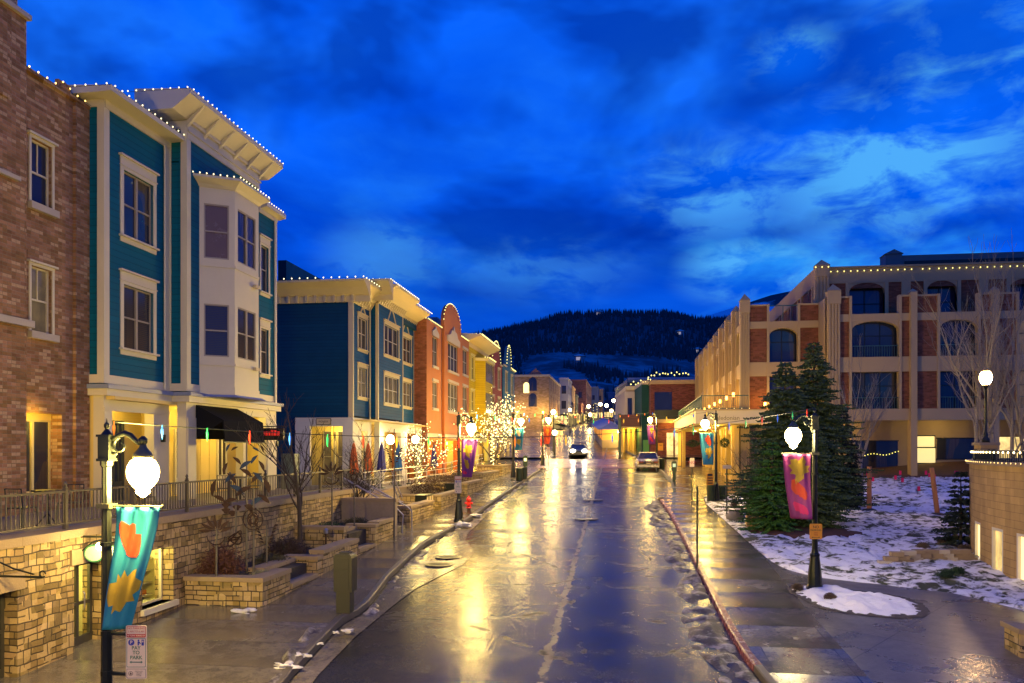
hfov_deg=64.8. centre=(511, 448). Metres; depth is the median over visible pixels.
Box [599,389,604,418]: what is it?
tan far building
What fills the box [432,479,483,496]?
stone planter
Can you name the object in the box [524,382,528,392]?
window
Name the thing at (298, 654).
snow clump
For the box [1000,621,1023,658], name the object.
seat block
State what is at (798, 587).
shrub
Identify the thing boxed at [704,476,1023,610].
snowy lawn
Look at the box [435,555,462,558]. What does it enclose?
drain grate
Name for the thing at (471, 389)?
window
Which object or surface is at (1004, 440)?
window
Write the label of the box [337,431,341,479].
window
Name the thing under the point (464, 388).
window
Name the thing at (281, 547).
shrub
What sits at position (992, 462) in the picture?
string lights
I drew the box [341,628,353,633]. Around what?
snow clump
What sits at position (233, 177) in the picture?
string lights
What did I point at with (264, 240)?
window
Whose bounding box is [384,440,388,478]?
door
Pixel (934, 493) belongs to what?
stake
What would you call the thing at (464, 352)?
window
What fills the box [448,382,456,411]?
window
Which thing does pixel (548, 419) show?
street lamp
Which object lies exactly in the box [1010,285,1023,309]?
window
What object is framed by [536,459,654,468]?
crosswalk
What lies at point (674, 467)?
pay station
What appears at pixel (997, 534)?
window
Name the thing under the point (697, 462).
side street
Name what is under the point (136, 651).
parking sign
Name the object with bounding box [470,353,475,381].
window
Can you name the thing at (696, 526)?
sign post
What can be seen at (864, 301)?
window
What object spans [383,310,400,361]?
window
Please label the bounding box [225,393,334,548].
bare tree
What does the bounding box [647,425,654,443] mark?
banner
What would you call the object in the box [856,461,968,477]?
mulch bank
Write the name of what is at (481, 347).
yellow building
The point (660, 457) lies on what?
ground
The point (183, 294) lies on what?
teal building
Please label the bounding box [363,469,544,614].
gutter snow
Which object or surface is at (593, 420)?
coloured string lights
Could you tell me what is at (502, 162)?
sky
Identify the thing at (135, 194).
window
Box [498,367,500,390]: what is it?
window
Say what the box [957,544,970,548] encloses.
shrub
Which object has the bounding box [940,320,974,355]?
window
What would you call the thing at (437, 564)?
drain grate
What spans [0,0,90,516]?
brick building
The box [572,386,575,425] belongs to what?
ochre shop
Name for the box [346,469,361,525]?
wind sculpture
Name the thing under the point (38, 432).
window
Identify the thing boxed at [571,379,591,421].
brown brick building
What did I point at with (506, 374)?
window
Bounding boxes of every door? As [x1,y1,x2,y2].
[0,593,3,677]
[74,562,91,645]
[333,438,335,484]
[336,558,348,589]
[361,439,362,480]
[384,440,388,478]
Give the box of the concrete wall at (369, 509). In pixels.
[341,497,398,535]
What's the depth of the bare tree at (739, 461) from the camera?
36.76 m
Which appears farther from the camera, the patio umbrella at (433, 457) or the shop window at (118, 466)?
the patio umbrella at (433, 457)
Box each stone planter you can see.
[183,517,393,606]
[397,500,434,526]
[400,490,456,510]
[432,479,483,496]
[452,470,498,484]
[476,464,510,474]
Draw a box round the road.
[289,419,759,682]
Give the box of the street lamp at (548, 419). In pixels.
[540,412,551,465]
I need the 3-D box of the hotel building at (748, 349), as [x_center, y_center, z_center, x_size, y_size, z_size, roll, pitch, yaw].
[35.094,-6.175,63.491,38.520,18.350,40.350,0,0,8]
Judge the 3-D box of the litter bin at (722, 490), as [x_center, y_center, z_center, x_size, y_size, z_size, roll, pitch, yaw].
[10.028,2.124,38.490,0.398,0.740,0.398,0,0,33]
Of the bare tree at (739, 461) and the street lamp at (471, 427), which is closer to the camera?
the street lamp at (471, 427)
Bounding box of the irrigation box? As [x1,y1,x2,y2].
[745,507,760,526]
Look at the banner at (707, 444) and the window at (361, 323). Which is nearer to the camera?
the banner at (707, 444)
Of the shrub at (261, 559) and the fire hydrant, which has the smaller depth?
the shrub at (261, 559)
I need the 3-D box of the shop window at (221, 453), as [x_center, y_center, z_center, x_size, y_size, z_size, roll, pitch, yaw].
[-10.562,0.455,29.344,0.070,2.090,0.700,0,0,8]
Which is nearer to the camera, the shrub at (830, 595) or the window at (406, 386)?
the shrub at (830, 595)
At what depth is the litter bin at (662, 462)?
60.33 m
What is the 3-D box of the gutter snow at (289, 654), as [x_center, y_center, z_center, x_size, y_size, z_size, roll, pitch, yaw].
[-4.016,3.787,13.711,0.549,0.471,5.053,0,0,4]
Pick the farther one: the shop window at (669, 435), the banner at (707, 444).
the shop window at (669, 435)
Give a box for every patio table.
[30,489,61,525]
[234,476,249,499]
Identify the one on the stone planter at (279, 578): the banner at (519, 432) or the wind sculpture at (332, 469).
the wind sculpture at (332, 469)
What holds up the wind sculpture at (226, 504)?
on the stone planter at (279, 578)
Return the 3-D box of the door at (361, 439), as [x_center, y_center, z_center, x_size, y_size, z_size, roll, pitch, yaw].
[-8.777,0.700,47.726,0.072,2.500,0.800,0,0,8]
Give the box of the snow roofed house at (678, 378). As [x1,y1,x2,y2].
[628,377,694,379]
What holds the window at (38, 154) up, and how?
in the brick building at (44, 277)
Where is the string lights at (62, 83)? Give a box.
[29,65,90,105]
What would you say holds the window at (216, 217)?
in the teal building at (183, 294)
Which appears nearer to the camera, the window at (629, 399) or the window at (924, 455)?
the window at (924, 455)
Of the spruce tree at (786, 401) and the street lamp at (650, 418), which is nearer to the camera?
the spruce tree at (786, 401)
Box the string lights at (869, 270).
[830,268,911,271]
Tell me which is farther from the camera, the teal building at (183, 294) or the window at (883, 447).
the window at (883, 447)
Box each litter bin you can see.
[516,468,522,480]
[521,467,526,478]
[659,458,664,468]
[707,485,715,500]
[718,485,725,499]
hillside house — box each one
[573,354,585,362]
[676,330,684,337]
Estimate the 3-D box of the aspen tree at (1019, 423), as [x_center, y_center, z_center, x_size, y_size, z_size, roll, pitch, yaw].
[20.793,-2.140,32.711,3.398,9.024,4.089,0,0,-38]
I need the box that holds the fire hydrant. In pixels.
[465,496,472,512]
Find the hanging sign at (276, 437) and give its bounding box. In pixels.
[263,426,284,439]
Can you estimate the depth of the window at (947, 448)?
48.48 m
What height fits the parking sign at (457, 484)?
0.680 m
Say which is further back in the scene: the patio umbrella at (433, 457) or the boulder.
the patio umbrella at (433, 457)
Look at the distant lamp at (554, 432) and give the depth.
83.94 m
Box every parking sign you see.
[100,625,146,678]
[455,476,460,492]
[658,443,662,450]
[809,524,821,538]
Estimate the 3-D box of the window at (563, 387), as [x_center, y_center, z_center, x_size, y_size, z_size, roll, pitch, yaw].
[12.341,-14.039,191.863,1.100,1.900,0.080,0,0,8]
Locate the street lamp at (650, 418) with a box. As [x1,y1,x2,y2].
[648,412,657,455]
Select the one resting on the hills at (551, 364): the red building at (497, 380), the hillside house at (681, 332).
the hillside house at (681, 332)
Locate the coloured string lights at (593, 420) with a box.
[458,411,712,423]
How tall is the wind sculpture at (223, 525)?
1.597 m
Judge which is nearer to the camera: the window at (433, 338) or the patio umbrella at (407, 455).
the patio umbrella at (407, 455)
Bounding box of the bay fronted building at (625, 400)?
[615,386,634,429]
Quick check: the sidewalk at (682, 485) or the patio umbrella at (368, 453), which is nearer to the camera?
the patio umbrella at (368, 453)
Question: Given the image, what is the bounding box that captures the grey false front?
[559,378,571,426]
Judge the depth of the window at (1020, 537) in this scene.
20.01 m
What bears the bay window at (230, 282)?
in the teal building at (183, 294)
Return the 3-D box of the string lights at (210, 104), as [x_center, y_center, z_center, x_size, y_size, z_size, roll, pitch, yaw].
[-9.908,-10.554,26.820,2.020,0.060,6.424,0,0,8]
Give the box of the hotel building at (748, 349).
[695,249,1023,479]
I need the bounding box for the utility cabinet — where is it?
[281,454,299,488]
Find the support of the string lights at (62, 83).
attached to the brick building at (44, 277)
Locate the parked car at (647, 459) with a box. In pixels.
[634,452,659,470]
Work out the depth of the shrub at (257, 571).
18.97 m
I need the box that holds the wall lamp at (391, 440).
[384,435,393,450]
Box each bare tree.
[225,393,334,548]
[312,439,395,497]
[329,416,402,488]
[719,429,770,480]
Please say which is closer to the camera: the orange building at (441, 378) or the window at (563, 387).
the orange building at (441, 378)
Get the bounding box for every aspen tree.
[828,333,897,493]
[833,374,877,463]
[910,230,1023,441]
[922,277,1023,442]
[944,272,1023,457]
[964,297,1023,457]
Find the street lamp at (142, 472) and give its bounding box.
[96,418,163,682]
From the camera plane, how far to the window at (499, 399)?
84.37 m
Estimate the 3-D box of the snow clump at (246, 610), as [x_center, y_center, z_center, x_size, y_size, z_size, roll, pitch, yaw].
[-5.881,3.576,17.637,0.626,0.202,0.386,0,0,16]
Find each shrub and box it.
[194,544,249,574]
[248,569,268,574]
[249,553,289,563]
[263,536,312,555]
[318,520,342,525]
[341,516,368,524]
[727,498,737,505]
[791,583,803,590]
[823,592,836,598]
[915,541,930,548]
[934,568,959,578]
[935,539,948,545]
[952,566,966,574]
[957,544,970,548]
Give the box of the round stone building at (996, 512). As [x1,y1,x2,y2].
[966,458,1023,581]
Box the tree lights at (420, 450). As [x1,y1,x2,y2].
[391,421,455,476]
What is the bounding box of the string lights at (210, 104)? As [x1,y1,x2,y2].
[127,86,283,163]
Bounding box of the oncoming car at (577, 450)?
[568,444,587,457]
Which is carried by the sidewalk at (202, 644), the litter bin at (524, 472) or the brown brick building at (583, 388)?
the litter bin at (524, 472)
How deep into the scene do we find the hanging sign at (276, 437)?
28.22 m
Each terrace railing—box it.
[0,465,349,532]
[973,449,1023,462]
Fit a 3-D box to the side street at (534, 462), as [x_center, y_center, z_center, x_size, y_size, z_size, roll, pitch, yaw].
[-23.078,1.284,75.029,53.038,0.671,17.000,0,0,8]
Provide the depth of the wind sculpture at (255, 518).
19.18 m
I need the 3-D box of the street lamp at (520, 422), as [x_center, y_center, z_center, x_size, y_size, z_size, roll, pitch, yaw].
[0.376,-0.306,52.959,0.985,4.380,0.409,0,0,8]
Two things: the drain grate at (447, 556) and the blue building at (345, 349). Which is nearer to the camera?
the drain grate at (447, 556)
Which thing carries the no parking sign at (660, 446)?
attached to the street lamp at (650, 418)
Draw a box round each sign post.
[689,457,694,500]
[696,486,697,567]
[723,464,730,513]
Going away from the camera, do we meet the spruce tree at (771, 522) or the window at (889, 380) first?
the spruce tree at (771, 522)
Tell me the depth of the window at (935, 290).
53.01 m
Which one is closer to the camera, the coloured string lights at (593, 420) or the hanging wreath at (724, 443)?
the coloured string lights at (593, 420)
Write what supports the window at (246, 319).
in the teal building at (183, 294)
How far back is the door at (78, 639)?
15.28 m
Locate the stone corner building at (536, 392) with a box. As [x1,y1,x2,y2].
[514,369,565,429]
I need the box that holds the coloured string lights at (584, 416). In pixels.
[518,412,652,418]
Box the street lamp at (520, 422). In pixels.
[510,412,523,476]
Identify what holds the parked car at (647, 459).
on the road
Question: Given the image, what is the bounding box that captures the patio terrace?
[277,474,451,501]
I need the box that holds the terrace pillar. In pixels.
[972,442,999,458]
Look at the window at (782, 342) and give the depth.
48.69 m
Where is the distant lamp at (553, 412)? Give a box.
[551,410,555,451]
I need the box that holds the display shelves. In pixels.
[142,557,152,596]
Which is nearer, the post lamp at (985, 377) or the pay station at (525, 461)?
the post lamp at (985, 377)
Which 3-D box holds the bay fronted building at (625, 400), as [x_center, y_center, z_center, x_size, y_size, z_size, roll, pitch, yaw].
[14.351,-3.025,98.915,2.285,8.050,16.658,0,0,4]
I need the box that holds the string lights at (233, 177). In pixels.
[193,171,269,198]
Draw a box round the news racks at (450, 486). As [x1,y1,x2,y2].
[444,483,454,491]
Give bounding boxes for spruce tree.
[714,362,858,520]
[729,442,802,534]
[743,342,883,505]
[788,427,857,529]
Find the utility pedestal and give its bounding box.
[334,551,356,612]
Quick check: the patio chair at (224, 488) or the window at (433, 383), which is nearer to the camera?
the patio chair at (224, 488)
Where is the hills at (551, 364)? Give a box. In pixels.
[487,315,723,416]
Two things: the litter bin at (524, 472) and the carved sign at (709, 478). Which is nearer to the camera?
the carved sign at (709, 478)
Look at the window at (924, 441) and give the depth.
48.72 m
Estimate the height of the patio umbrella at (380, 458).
2.315 m
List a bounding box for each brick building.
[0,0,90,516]
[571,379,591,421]
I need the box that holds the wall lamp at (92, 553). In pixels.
[81,535,114,562]
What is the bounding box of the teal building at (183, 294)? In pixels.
[69,84,285,506]
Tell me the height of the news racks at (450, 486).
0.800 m
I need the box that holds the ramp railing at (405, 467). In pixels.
[333,454,482,504]
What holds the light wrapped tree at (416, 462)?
on the patio terrace
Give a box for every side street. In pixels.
[447,458,540,466]
[658,458,704,466]
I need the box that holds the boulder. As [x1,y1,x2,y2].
[726,509,744,520]
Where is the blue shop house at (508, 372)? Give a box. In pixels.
[482,346,515,452]
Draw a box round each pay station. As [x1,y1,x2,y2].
[523,456,527,466]
[671,461,676,481]
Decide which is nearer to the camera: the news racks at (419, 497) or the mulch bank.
the news racks at (419, 497)
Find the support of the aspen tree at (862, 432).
on the snowy lawn at (901, 517)
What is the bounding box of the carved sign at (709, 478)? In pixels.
[707,473,712,484]
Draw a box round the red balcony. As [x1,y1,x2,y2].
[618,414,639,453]
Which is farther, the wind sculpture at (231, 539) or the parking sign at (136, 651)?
the wind sculpture at (231, 539)
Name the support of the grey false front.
on the ground at (660, 457)
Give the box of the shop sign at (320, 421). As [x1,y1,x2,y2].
[316,418,330,424]
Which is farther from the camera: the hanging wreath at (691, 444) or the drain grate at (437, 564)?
the hanging wreath at (691, 444)
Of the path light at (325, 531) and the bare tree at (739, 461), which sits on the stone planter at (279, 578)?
the path light at (325, 531)
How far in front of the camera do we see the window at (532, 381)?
157.36 m
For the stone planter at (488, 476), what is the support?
on the sidewalk at (202, 644)
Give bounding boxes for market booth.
[591,418,617,447]
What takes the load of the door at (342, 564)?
in the utility pedestal
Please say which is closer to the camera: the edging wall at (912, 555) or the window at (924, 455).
the edging wall at (912, 555)
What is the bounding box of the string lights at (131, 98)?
[73,82,184,135]
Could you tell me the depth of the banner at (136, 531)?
10.23 m
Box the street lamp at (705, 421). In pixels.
[699,410,719,500]
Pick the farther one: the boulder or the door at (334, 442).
the door at (334, 442)
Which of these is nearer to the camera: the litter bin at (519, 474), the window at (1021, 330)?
the window at (1021, 330)
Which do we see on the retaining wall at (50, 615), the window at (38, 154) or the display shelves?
the display shelves
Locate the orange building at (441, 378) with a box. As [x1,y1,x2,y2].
[392,304,469,477]
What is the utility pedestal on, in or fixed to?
on the sidewalk at (202, 644)
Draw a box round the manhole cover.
[574,518,597,519]
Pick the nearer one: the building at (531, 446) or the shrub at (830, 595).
the shrub at (830, 595)
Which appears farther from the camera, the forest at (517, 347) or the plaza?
the forest at (517, 347)
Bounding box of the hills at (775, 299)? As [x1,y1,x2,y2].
[704,291,790,317]
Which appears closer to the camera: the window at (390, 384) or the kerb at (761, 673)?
the kerb at (761, 673)
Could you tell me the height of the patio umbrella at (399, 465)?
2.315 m
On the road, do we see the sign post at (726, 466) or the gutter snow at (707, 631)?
the gutter snow at (707, 631)
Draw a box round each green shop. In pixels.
[575,394,578,424]
[634,380,649,451]
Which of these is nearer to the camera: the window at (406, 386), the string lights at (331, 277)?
the string lights at (331, 277)
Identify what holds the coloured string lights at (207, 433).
hanging from the street lamp at (793, 435)
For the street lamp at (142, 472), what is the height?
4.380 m
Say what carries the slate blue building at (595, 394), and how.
on the ground at (660, 457)
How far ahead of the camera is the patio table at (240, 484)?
23.97 m
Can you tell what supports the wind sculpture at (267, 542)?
on the stone planter at (279, 578)
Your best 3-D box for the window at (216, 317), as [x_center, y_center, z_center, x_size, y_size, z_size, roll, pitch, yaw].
[-9.330,-3.725,25.444,0.749,1.650,0.065,0,0,-25]
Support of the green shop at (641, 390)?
on the ground at (660, 457)
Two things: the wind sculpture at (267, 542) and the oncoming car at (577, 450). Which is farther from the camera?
the oncoming car at (577, 450)
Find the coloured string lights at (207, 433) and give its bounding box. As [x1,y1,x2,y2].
[112,408,812,447]
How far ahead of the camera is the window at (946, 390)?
45.46 m
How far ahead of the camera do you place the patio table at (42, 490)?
16.27 m
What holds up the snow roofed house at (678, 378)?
on the ground at (660, 457)
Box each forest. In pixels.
[473,308,727,382]
[514,364,689,407]
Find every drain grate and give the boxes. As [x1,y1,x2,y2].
[425,562,452,566]
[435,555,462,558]
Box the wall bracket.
[0,562,45,577]
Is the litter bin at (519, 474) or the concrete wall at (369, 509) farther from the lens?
the litter bin at (519, 474)
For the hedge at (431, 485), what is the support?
on the sidewalk at (202, 644)
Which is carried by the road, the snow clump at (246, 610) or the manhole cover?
the manhole cover
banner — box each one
[102,507,159,629]
[461,439,477,476]
[515,428,523,449]
[544,426,551,443]
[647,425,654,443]
[700,433,713,464]
[782,454,811,518]
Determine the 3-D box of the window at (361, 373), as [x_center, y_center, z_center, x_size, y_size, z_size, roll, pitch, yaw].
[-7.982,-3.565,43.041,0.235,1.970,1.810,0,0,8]
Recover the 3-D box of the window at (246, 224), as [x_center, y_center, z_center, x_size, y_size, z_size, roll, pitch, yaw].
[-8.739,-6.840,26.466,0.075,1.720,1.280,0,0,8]
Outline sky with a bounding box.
[17,0,1023,333]
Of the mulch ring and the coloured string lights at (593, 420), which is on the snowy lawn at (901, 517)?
the mulch ring
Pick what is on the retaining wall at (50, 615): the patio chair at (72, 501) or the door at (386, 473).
the patio chair at (72, 501)
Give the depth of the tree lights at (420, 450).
40.59 m
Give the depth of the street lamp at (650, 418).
63.55 m
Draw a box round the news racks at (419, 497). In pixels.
[415,494,432,501]
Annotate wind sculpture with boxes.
[198,515,232,575]
[210,440,269,572]
[227,505,241,574]
[242,488,262,572]
[256,524,277,562]
[318,462,343,525]
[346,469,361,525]
[385,429,402,540]
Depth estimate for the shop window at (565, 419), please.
191.77 m
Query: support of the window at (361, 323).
in the blue building at (345, 349)
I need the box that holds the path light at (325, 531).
[324,528,327,544]
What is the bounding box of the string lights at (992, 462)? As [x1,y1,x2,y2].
[965,460,1020,463]
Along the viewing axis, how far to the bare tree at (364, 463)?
34.92 m
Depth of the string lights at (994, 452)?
21.64 m
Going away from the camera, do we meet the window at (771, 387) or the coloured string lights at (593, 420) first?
the coloured string lights at (593, 420)
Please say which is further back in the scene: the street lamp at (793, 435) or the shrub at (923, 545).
the shrub at (923, 545)
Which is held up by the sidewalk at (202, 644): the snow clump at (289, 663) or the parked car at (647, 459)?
the snow clump at (289, 663)
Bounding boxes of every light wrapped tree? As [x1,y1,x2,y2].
[395,422,453,482]
[460,390,527,464]
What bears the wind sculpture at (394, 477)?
on the sidewalk at (202, 644)
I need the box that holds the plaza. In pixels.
[750,544,1023,682]
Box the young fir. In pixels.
[930,471,970,544]
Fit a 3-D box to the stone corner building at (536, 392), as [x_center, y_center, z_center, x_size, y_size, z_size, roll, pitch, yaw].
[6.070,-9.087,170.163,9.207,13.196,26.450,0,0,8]
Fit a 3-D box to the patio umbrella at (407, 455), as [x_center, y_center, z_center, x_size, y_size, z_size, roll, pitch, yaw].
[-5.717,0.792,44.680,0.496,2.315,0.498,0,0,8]
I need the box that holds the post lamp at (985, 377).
[979,366,991,441]
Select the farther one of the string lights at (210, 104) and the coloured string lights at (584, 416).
the coloured string lights at (584, 416)
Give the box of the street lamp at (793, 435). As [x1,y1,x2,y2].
[781,408,822,588]
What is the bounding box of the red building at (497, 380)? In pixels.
[479,342,502,459]
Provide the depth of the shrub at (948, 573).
20.39 m
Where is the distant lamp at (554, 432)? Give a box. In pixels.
[552,430,556,454]
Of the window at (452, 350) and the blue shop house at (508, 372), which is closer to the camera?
the window at (452, 350)
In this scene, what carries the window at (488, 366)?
in the yellow building at (481, 347)
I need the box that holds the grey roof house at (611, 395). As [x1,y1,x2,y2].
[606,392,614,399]
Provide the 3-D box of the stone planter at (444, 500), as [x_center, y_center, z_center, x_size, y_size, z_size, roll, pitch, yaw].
[-3.727,2.489,37.502,1.890,0.964,4.070,0,0,8]
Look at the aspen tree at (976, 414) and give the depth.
33.49 m
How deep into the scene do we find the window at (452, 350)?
61.10 m
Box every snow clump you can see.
[230,608,256,613]
[274,660,303,668]
[295,652,311,657]
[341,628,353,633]
[450,521,471,527]
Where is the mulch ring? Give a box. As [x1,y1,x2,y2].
[735,526,862,538]
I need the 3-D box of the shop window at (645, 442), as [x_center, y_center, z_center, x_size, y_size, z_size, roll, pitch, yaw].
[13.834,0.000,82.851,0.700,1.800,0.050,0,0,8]
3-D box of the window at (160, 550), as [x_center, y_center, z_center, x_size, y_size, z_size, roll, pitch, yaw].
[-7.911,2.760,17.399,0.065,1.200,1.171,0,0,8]
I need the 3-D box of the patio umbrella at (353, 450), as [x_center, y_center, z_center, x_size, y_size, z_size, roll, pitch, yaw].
[-7.001,0.792,35.715,0.496,2.315,0.498,0,0,8]
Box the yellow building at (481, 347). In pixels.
[447,333,500,464]
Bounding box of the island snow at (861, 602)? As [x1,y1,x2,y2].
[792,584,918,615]
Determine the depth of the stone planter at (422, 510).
31.27 m
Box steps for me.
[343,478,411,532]
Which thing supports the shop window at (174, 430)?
in the teal building at (183, 294)
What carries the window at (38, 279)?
in the brick building at (44, 277)
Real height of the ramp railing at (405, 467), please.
2.054 m
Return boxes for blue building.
[251,260,429,488]
[591,387,599,418]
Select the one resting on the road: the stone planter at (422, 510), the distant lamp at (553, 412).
the distant lamp at (553, 412)
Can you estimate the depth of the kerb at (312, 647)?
18.81 m
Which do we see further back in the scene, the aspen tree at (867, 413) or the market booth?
the market booth
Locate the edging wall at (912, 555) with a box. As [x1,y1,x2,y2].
[877,548,977,563]
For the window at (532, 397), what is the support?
in the stone corner building at (536, 392)
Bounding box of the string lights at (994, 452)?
[970,451,1021,453]
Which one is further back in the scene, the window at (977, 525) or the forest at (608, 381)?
the forest at (608, 381)
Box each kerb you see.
[275,467,540,682]
[655,468,674,486]
[660,499,761,671]
[753,665,776,682]
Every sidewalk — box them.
[0,466,538,682]
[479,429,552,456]
[605,417,701,456]
[656,467,747,497]
[663,497,872,682]
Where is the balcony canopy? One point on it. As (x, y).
(730, 415)
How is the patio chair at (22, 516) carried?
on the retaining wall at (50, 615)
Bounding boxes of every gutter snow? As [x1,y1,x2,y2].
[264,627,321,682]
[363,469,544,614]
[644,500,760,682]
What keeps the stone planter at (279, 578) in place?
on the sidewalk at (202, 644)
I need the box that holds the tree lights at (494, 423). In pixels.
[461,395,527,464]
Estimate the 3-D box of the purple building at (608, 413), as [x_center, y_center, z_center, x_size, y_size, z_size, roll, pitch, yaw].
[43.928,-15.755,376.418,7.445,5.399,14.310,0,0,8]
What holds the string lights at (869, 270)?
attached to the hotel building at (748, 349)
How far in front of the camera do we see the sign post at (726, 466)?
32.02 m
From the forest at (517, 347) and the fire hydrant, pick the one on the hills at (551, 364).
the forest at (517, 347)
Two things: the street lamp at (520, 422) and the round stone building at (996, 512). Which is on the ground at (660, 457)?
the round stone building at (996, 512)
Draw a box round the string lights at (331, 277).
[278,276,380,287]
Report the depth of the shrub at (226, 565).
18.88 m
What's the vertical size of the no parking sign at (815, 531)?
0.370 m
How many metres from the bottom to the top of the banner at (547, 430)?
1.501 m
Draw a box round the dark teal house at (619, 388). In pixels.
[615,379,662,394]
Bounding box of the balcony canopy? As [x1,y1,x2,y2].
[674,395,770,481]
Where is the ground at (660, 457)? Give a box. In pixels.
[354,457,749,606]
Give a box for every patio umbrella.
[350,441,358,479]
[363,442,372,489]
[377,441,386,487]
[395,442,402,485]
[404,444,412,483]
[430,443,437,478]
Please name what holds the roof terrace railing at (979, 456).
on the round stone building at (996, 512)
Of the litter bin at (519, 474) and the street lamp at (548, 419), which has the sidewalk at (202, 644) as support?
the litter bin at (519, 474)
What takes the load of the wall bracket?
attached to the retaining wall at (50, 615)
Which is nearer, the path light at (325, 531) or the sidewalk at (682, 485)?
the path light at (325, 531)
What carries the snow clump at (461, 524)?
on the sidewalk at (202, 644)
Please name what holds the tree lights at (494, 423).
attached to the light wrapped tree at (496, 440)
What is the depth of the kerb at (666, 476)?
53.37 m
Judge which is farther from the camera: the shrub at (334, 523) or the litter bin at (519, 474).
the litter bin at (519, 474)
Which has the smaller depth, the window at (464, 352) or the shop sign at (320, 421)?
the shop sign at (320, 421)
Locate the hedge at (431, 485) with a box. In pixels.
[407,473,467,493]
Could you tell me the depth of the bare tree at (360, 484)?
30.25 m
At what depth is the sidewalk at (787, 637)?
17.56 m
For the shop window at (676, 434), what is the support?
in the red brick shop at (671, 399)
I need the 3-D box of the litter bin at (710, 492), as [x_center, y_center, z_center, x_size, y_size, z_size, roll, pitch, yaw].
[9.427,2.113,38.160,0.398,0.800,0.398,0,0,-17]
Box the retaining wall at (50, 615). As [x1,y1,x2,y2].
[0,488,360,677]
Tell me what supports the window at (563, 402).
in the grey false front
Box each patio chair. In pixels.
[4,488,36,529]
[56,484,84,522]
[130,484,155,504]
[217,475,237,501]
[249,473,261,494]
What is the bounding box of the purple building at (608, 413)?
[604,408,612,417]
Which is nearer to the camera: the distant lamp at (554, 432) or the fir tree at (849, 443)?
the fir tree at (849, 443)
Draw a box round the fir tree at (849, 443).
[831,409,880,508]
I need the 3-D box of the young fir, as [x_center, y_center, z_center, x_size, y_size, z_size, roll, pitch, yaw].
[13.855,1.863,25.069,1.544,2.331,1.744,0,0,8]
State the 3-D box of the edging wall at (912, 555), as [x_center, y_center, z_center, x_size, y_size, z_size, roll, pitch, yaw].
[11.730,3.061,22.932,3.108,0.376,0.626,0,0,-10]
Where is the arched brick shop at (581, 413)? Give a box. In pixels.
[578,403,583,423]
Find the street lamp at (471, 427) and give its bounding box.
[454,412,477,521]
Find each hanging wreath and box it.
[686,439,699,447]
[719,429,729,447]
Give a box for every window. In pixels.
[26,419,50,492]
[27,130,58,209]
[27,259,58,334]
[112,420,123,500]
[119,152,159,254]
[119,268,159,360]
[142,548,161,605]
[173,429,176,494]
[199,186,258,390]
[204,203,228,259]
[204,304,228,356]
[216,439,226,489]
[238,209,255,270]
[238,307,255,361]
[259,233,272,298]
[259,317,272,378]
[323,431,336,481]
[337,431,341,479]
[357,307,369,353]
[357,362,369,400]
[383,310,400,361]
[383,370,400,407]
[403,325,412,366]
[403,377,412,409]
[432,336,435,365]
[432,381,435,407]
[448,342,456,372]
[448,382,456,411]
[463,349,465,373]
[463,387,465,411]
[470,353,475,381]
[470,388,475,413]
[475,360,491,433]
[486,361,491,383]
[486,393,491,413]
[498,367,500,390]
[498,396,500,417]
[505,370,507,392]
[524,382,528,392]
[529,377,536,390]
[529,393,536,406]
[561,416,566,424]
[562,386,565,393]
[562,401,565,408]
[625,392,634,414]
[628,398,631,414]
[643,440,648,451]
[654,392,671,414]
[667,433,672,454]
[675,433,677,454]
[769,329,795,361]
[769,377,795,403]
[849,289,882,313]
[852,322,896,356]
[852,372,896,408]
[854,440,898,467]
[917,435,934,447]
[917,447,935,463]
[927,287,954,311]
[936,438,980,459]
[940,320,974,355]
[940,371,974,407]
[975,521,979,556]
[992,527,1002,572]
[1000,436,1021,457]
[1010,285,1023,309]
[1017,533,1023,581]
[1019,322,1023,354]
[1019,370,1023,407]
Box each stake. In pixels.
[862,467,875,510]
[929,468,943,515]
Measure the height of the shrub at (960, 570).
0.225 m
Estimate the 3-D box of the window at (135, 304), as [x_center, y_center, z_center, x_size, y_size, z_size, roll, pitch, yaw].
[-10.653,-3.775,22.979,0.235,2.350,1.806,0,0,8]
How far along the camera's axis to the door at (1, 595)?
13.33 m
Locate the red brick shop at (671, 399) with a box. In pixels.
[648,380,701,454]
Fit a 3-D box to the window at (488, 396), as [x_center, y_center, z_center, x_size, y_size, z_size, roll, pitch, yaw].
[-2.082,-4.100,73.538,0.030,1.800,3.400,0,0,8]

